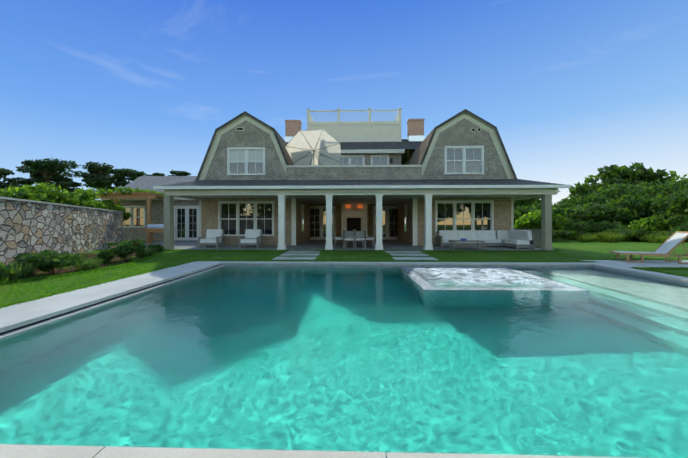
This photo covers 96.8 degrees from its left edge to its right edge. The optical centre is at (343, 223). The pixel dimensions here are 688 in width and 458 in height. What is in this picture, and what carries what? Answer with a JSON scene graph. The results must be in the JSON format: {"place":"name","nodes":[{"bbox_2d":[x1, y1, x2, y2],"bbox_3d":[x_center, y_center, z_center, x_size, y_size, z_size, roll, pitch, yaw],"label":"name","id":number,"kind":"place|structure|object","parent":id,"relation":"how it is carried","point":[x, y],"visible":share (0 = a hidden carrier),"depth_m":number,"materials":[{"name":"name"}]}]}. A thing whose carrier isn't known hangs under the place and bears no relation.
{"place":"outdoors","nodes":[
{"label":"outdoors","id":0,"kind":"place"},
{"bbox_2d":[0,224,687,303],"bbox_3d":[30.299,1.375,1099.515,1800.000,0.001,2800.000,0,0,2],"label":"lawn","id":1,"kind":"structure","parent":0,"point":[570,247],"depth_m":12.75,"materials":[{"name":"green plant"}]},
{"bbox_2d":[0,262,13,281],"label":"shrub","id":2,"kind":"object","parent":1,"relation":"on","point":[5,270],"visible":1,"depth_m":6.63,"materials":[{"name":"green plant"}]},
{"bbox_2d":[0,188,15,197],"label":"bush","id":3,"kind":"object","parent":1,"relation":"on","point":[8,192],"visible":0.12,"depth_m":14.28,"materials":[{"name":"green plant"}]},
{"bbox_2d":[0,168,27,188],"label":"pine","id":4,"kind":"object","parent":1,"relation":"on","point":[4,172],"visible":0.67,"depth_m":71.97,"materials":[{"name":"green plant"}]},
{"bbox_2d":[2,185,54,202],"bbox_3d":[-17.117,-0.303,15.527,4.174,3.415,3.650,0,0,2],"label":"wall tree","id":5,"kind":"object","parent":1,"relation":"on","point":[24,190],"visible":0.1,"depth_m":15.24,"materials":[{"name":"green plant"}]},
{"bbox_2d":[3,158,88,191],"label":"pine","id":6,"kind":"object","parent":1,"relation":"on","point":[48,170],"visible":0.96,"depth_m":76.51,"materials":[{"name":"green plant"}]},
{"bbox_2d":[15,182,80,205],"bbox_3d":[-16.681,-0.428,16.984,4.139,3.665,3.746,0,0,2],"label":"wall tree","id":7,"kind":"object","parent":1,"relation":"on","point":[56,193],"visible":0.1,"depth_m":16.67,"materials":[{"name":"green plant"}]},
{"bbox_2d":[0,197,123,265],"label":"stone wall","id":8,"kind":"structure","parent":1,"relation":"on","point":[29,226],"depth_m":11.64,"materials":[{"name":"grey stone"}]},
{"bbox_2d":[7,252,152,281],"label":"planting bed mulch","id":9,"kind":"object","parent":1,"relation":"on","point":[63,270],"visible":0.07,"depth_m":9.48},
{"bbox_2d":[0,260,44,280],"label":"bed grass","id":10,"kind":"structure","parent":9,"relation":"on","point":[21,272],"depth_m":7.48,"materials":[{"name":"green plant"}]},
{"bbox_2d":[16,249,83,273],"bbox_3d":[-8.101,1.034,8.254,1.547,0.699,1.357,0,0,2],"label":"shrub","id":11,"kind":"object","parent":9,"relation":"on","point":[53,260],"visible":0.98,"depth_m":8.02,"materials":[{"name":"green plant"}]},
{"bbox_2d":[61,251,91,264],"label":"bed grass","id":12,"kind":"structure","parent":9,"relation":"on","point":[82,255],"depth_m":10.41,"materials":[{"name":"green plant"}]},
{"bbox_2d":[74,256,103,270],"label":"bed grass","id":13,"kind":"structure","parent":9,"relation":"on","point":[88,264],"depth_m":8.89,"materials":[{"name":"green plant"}]},
{"bbox_2d":[92,249,115,263],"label":"shrub","id":14,"kind":"object","parent":9,"relation":"on","point":[108,255],"visible":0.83,"depth_m":10.26,"materials":[{"name":"green plant"}]},
{"bbox_2d":[103,237,146,260],"bbox_3d":[-8.050,0.944,11.138,1.419,0.876,1.389,0,0,2],"label":"shrub","id":15,"kind":"object","parent":9,"relation":"on","point":[123,250],"visible":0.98,"depth_m":10.99,"materials":[{"name":"green plant"}]},
{"bbox_2d":[135,247,157,256],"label":"bed grass","id":16,"kind":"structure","parent":9,"relation":"on","point":[148,250],"depth_m":12.38,"materials":[{"name":"green plant"}]},
{"bbox_2d":[147,244,164,252],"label":"shrub","id":17,"kind":"object","parent":9,"relation":"on","point":[159,247],"visible":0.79,"depth_m":14.02,"materials":[{"name":"green plant"}]},
{"bbox_2d":[57,187,114,209],"bbox_3d":[-15.950,-0.426,18.243,3.593,3.661,3.112,0,0,2],"label":"wall tree","id":18,"kind":"object","parent":1,"relation":"on","point":[87,198],"visible":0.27,"depth_m":18.11,"materials":[{"name":"green plant"}]},
{"bbox_2d":[81,161,146,199],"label":"pine","id":19,"kind":"object","parent":1,"relation":"on","point":[99,177],"visible":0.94,"depth_m":79.73,"materials":[{"name":"green plant"}]},
{"bbox_2d":[98,199,131,220],"bbox_3d":[-16.152,-0.194,20.944,2.500,3.198,2.447,0,0,27],"label":"bush","id":20,"kind":"object","parent":1,"relation":"on","point":[127,215],"visible":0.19,"depth_m":20.84,"materials":[{"name":"green plant"}]},
{"bbox_2d":[94,192,163,242],"bbox_3d":[-15.671,-0.380,22.049,5.547,3.470,3.050,0,0,2],"label":"pergola","id":21,"kind":"object","parent":1,"relation":"on","point":[116,196],"visible":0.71,"depth_m":20.82,"materials":[{"name":"brown wood"}]},
{"bbox_2d":[90,187,163,198],"bbox_3d":[-15.383,-0.624,22.022,5.377,3.961,4.133,0,0,2],"label":"pergola vine","id":22,"kind":"object","parent":21,"relation":"on","point":[128,190],"visible":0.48,"depth_m":20.68,"materials":[{"name":"green plant"}]},
{"bbox_2d":[147,172,163,175],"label":"pine","id":23,"kind":"object","parent":1,"relation":"on","point":[157,174],"visible":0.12,"depth_m":101.06,"materials":[{"name":"green plant"}]},
{"bbox_2d":[168,170,190,175],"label":"pine","id":24,"kind":"object","parent":1,"relation":"on","point":[178,173],"visible":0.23,"depth_m":89.11,"materials":[{"name":"green plant"}]},
{"bbox_2d":[99,108,570,250],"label":"house","id":25,"kind":"structure","parent":1,"relation":"on","point":[456,172],"depth_m":18.45,"materials":[{"name":"beige wood"}]},
{"bbox_2d":[141,224,163,244],"bbox_3d":[-11.979,0.682,19.765,1.850,1.316,0.683,0,0,-6],"label":"grill","id":26,"kind":"object","parent":25,"relation":"on","point":[152,228],"visible":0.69,"depth_m":19.48,"materials":[{"name":"silver metal"}]},
{"bbox_2d":[198,229,224,247],"bbox_3d":[-7.399,0.825,17.137,1.100,0.999,0.976,0,0,2],"label":"lounge chair","id":27,"kind":"object","parent":25,"relation":"on","point":[216,237],"visible":1,"depth_m":17.31,"materials":[{"name":"white fabric"}]},
{"bbox_2d":[238,229,263,247],"bbox_3d":[-5.176,0.825,17.075,1.100,0.999,0.976,0,0,2],"label":"lounge chair","id":28,"kind":"object","parent":25,"relation":"on","point":[253,236],"visible":1,"depth_m":17.26,"materials":[{"name":"white fabric"}]},
{"bbox_2d":[285,129,340,164],"bbox_3d":[-2.021,-4.315,20.497,3.604,3.340,2.687,0,0,2],"label":"umbrella","id":29,"kind":"object","parent":25,"relation":"on","point":[314,147],"visible":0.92,"depth_m":20.50,"materials":[{"name":"beige fabric"}]},
{"bbox_2d":[335,231,343,246],"bbox_3d":[-0.256,0.865,17.246,0.500,0.920,0.540,0,0,2],"label":"dining chair","id":30,"kind":"object","parent":25,"relation":"on","point":[340,239],"visible":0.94,"depth_m":17.00,"materials":[{"name":"grey wood"}]},
{"bbox_2d":[344,231,353,248],"bbox_3d":[0.273,0.865,16.481,0.540,0.920,0.500,0,0,2],"label":"dining chair","id":31,"kind":"object","parent":25,"relation":"on","point":[348,235],"visible":1,"depth_m":16.69,"materials":[{"name":"grey wood"}]},
{"bbox_2d":[345,229,363,247],"bbox_3d":[0.613,0.825,17.922,1.150,1.000,2.400,0,0,2],"label":"dining table","id":32,"kind":"object","parent":25,"relation":"on","point":[362,242],"visible":0.42,"depth_m":16.80,"materials":[{"name":"grey wood"}]},
{"bbox_2d":[355,231,364,248],"bbox_3d":[0.873,0.865,16.465,0.540,0.920,0.500,0,0,2],"label":"dining chair","id":33,"kind":"object","parent":25,"relation":"on","point":[359,235],"visible":1,"depth_m":16.67,"materials":[{"name":"grey wood"}]},
{"bbox_2d":[365,231,373,246],"bbox_3d":[1.443,0.865,17.199,0.500,0.920,0.540,0,0,2],"label":"dining chair","id":34,"kind":"object","parent":25,"relation":"on","point":[368,239],"visible":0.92,"depth_m":16.95,"materials":[{"name":"grey wood"}]},
{"bbox_2d":[448,238,485,249],"bbox_3d":[6.323,1.050,15.764,1.620,0.571,0.800,0,0,2],"label":"coffee table","id":35,"kind":"object","parent":25,"relation":"on","point":[463,240],"visible":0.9,"depth_m":15.47,"materials":[{"name":"grey wood"}]},
{"bbox_2d":[436,230,534,248],"bbox_3d":[7.713,0.841,17.041,4.450,0.967,2.370,0,0,2],"label":"sectional sofa","id":36,"kind":"object","parent":25,"relation":"on","point":[517,239],"visible":0.96,"depth_m":17.32,"materials":[{"name":"white fabric"}]},
{"bbox_2d":[0,249,687,308],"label":"grass blades","id":37,"kind":"object","parent":1,"relation":"on","point":[156,269],"visible":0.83,"depth_m":10.70,"materials":[{"name":"green plant"}]},
{"bbox_2d":[0,264,687,457],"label":"pool shell","id":38,"kind":"object","parent":1,"relation":"in","point":[28,327],"visible":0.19,"depth_m":7.65},
{"bbox_2d":[0,260,687,457],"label":"pool deck","id":39,"kind":"structure","parent":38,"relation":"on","point":[14,316],"depth_m":4.60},
{"bbox_2d":[609,231,687,263],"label":"sun lounger","id":40,"kind":"object","parent":39,"relation":"on","point":[669,245],"visible":0.96,"depth_m":10.63,"materials":[{"name":"white fabric"}]},
{"bbox_2d":[0,266,687,457],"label":"pool water","id":41,"kind":"structure","parent":38,"relation":"in","point":[594,362],"depth_m":3.17,"materials":[{"name":"teal liquid"}]},
{"bbox_2d":[406,267,573,288],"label":"spa bubbles","id":42,"kind":"object","parent":41,"relation":"on","point":[494,276],"visible":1,"depth_m":8.20,"materials":[{"name":"liquid"}]},
{"bbox_2d":[272,251,437,259],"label":"stepping stones","id":43,"kind":"object","parent":1,"relation":"on","point":[288,253],"visible":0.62,"depth_m":12.98,"materials":[{"name":"grey stone"}]},
{"bbox_2d":[514,204,539,224],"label":"hedge tree","id":44,"kind":"object","parent":1,"relation":"on","point":[519,212],"visible":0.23,"depth_m":34.72,"materials":[{"name":"green plant"}]},
{"bbox_2d":[514,197,540,209],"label":"tree","id":45,"kind":"object","parent":1,"relation":"on","point":[524,202],"visible":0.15,"depth_m":94.63,"materials":[{"name":"green plant"}]},
{"bbox_2d":[514,210,566,230],"bbox_3d":[17.677,0.046,27.434,4.251,2.723,4.130,0,0,2],"label":"hedge tree","id":46,"kind":"object","parent":1,"relation":"on","point":[530,220],"visible":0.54,"depth_m":26.50,"materials":[{"name":"green plant"}]},
{"bbox_2d":[532,201,576,209],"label":"hedge tree","id":47,"kind":"object","parent":1,"relation":"on","point":[561,204],"visible":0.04,"depth_m":38.51,"materials":[{"name":"green plant"}]},
{"bbox_2d":[539,229,577,241],"bbox_3d":[16.090,0.910,23.649,2.960,1.010,2.419,0,0,2],"label":"hedge shrub","id":48,"kind":"object","parent":1,"relation":"on","point":[560,234],"visible":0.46,"depth_m":22.96,"materials":[{"name":"green plant"}]},
{"bbox_2d":[552,207,593,230],"bbox_3d":[21.832,-0.170,30.365,4.777,3.182,4.636,0,0,2],"label":"hedge tree","id":49,"kind":"object","parent":1,"relation":"on","point":[577,213],"visible":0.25,"depth_m":28.86,"materials":[{"name":"green plant"}]},
{"bbox_2d":[563,216,591,232],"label":"hedge shrub","id":50,"kind":"object","parent":1,"relation":"on","point":[573,226],"visible":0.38,"depth_m":27.33,"materials":[{"name":"green plant"}]},
{"bbox_2d":[567,231,594,239],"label":"hedge shrub","id":51,"kind":"object","parent":1,"relation":"on","point":[578,233],"visible":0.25,"depth_m":24.97,"materials":[{"name":"green plant"}]},
{"bbox_2d":[567,182,598,205],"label":"tree","id":52,"kind":"object","parent":1,"relation":"on","point":[578,190],"visible":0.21,"depth_m":97.27,"materials":[{"name":"green plant"}]},
{"bbox_2d":[560,193,611,206],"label":"hedge tree","id":53,"kind":"object","parent":1,"relation":"on","point":[588,199],"visible":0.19,"depth_m":40.76,"materials":[{"name":"green plant"}]},
{"bbox_2d":[584,220,626,235],"bbox_3d":[23.448,0.552,28.424,3.450,1.725,3.598,0,0,2],"label":"hedge shrub","id":54,"kind":"object","parent":1,"relation":"on","point":[600,227],"visible":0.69,"depth_m":27.31,"materials":[{"name":"green plant"}]},
{"bbox_2d":[574,202,638,225],"bbox_3d":[27.440,-0.504,33.278,5.195,3.849,5.483,0,0,2],"label":"hedge tree","id":55,"kind":"object","parent":1,"relation":"on","point":[600,213],"visible":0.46,"depth_m":31.49,"materials":[{"name":"green plant"}]},
{"bbox_2d":[591,231,622,242],"bbox_3d":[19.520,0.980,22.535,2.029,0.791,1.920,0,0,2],"label":"meadow grass","id":56,"kind":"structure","parent":1,"relation":"on","point":[613,237],"depth_m":22.16,"materials":[{"name":"green plant"}]},
{"bbox_2d":[586,183,639,227],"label":"hedge tree","id":57,"kind":"object","parent":1,"relation":"on","point":[604,191],"visible":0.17,"depth_m":41.36,"materials":[{"name":"green plant"}]},
{"bbox_2d":[603,228,653,240],"bbox_3d":[22.123,0.877,24.234,3.137,1.076,3.363,0,0,2],"label":"hedge shrub","id":58,"kind":"object","parent":1,"relation":"on","point":[632,235],"visible":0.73,"depth_m":23.21,"materials":[{"name":"green plant"}]},
{"bbox_2d":[582,162,677,228],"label":"tree","id":59,"kind":"object","parent":1,"relation":"on","point":[610,175],"visible":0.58,"depth_m":72.22,"materials":[{"name":"green plant"}]},
{"bbox_2d":[601,193,660,227],"bbox_3d":[32.212,-0.965,34.171,5.648,4.746,5.904,0,0,-27],"label":"hedge tree","id":60,"kind":"object","parent":1,"relation":"on","point":[631,203],"visible":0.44,"depth_m":32.72,"materials":[{"name":"green plant"}]},
{"bbox_2d":[604,181,682,200],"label":"hedge tree","id":61,"kind":"object","parent":1,"relation":"on","point":[651,184],"visible":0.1,"depth_m":40.26,"materials":[{"name":"green plant"}]},
{"bbox_2d":[620,216,674,230],"bbox_3d":[27.714,0.378,28.092,3.304,2.074,4.246,0,0,-26],"label":"hedge shrub","id":62,"kind":"object","parent":1,"relation":"on","point":[645,223],"visible":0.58,"depth_m":27.44,"materials":[{"name":"green plant"}]},
{"bbox_2d":[630,176,687,198],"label":"hedge tree","id":63,"kind":"object","parent":1,"relation":"on","point":[664,186],"visible":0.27,"depth_m":37.24,"materials":[{"name":"green plant"}]},
{"bbox_2d":[653,230,667,234],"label":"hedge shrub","id":64,"kind":"object","parent":1,"relation":"on","point":[655,232],"visible":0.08,"depth_m":25.25,"materials":[{"name":"green plant"}]},
{"bbox_2d":[639,193,685,219],"bbox_3d":[34.016,-0.950,32.302,6.447,4.734,6.295,0,0,2],"label":"hedge tree","id":65,"kind":"object","parent":1,"relation":"on","point":[661,208],"visible":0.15,"depth_m":31.47,"materials":[{"name":"green plant"}]},
{"bbox_2d":[649,211,687,231],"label":"hedge shrub","id":66,"kind":"object","parent":1,"relation":"on","point":[679,220],"visible":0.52,"depth_m":26.70,"materials":[{"name":"green plant"}]},
{"bbox_2d":[651,190,687,219],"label":"hedge tree","id":67,"kind":"object","parent":1,"relation":"on","point":[679,201],"visible":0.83,"depth_m":28.93,"materials":[{"name":"green plant"}]},
{"bbox_2d":[652,178,687,195],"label":"hedge tree","id":68,"kind":"object","parent":1,"relation":"on","point":[679,185],"visible":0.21,"depth_m":34.52,"materials":[{"name":"green plant"}]},
{"bbox_2d":[662,174,686,184],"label":"tree","id":69,"kind":"object","parent":1,"relation":"on","point":[675,177],"depth_m":69.69,"materials":[{"name":"green plant"}]},
{"bbox_2d":[665,225,687,238],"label":"hedge shrub","id":70,"kind":"object","parent":1,"relation":"on","point":[672,230],"visible":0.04,"depth_m":23.38,"materials":[{"name":"green plant"}]},
{"bbox_2d":[672,221,687,231],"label":"hedge shrub","id":71,"kind":"object","parent":1,"relation":"on","point":[683,227],"visible":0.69,"depth_m":22.25,"materials":[{"name":"green plant"}]},
{"bbox_2d":[679,202,687,216],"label":"hedge tree","id":72,"kind":"object","parent":1,"relation":"on","point":[685,209],"visible":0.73,"depth_m":27.80,"materials":[{"name":"green plant"}]},
{"bbox_2d":[0,0,687,223],"label":"sky","id":73,"kind":"structure","parent":0,"point":[570,89],"materials":[{"name":"blue"}]},
{"bbox_2d":[574,234,596,241],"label":"meadow grass","id":74,"kind":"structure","parent":0,"point":[583,238],"depth_m":22.56,"materials":[{"name":"green plant"}]},
{"bbox_2d":[616,233,629,241],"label":"meadow grass","id":75,"kind":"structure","parent":0,"point":[624,239],"depth_m":23.19,"materials":[{"name":"green plant"}]},
{"bbox_2d":[634,233,670,242],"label":"meadow grass","id":76,"kind":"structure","parent":0,"point":[651,238],"depth_m":21.87,"materials":[{"name":"green plant"}]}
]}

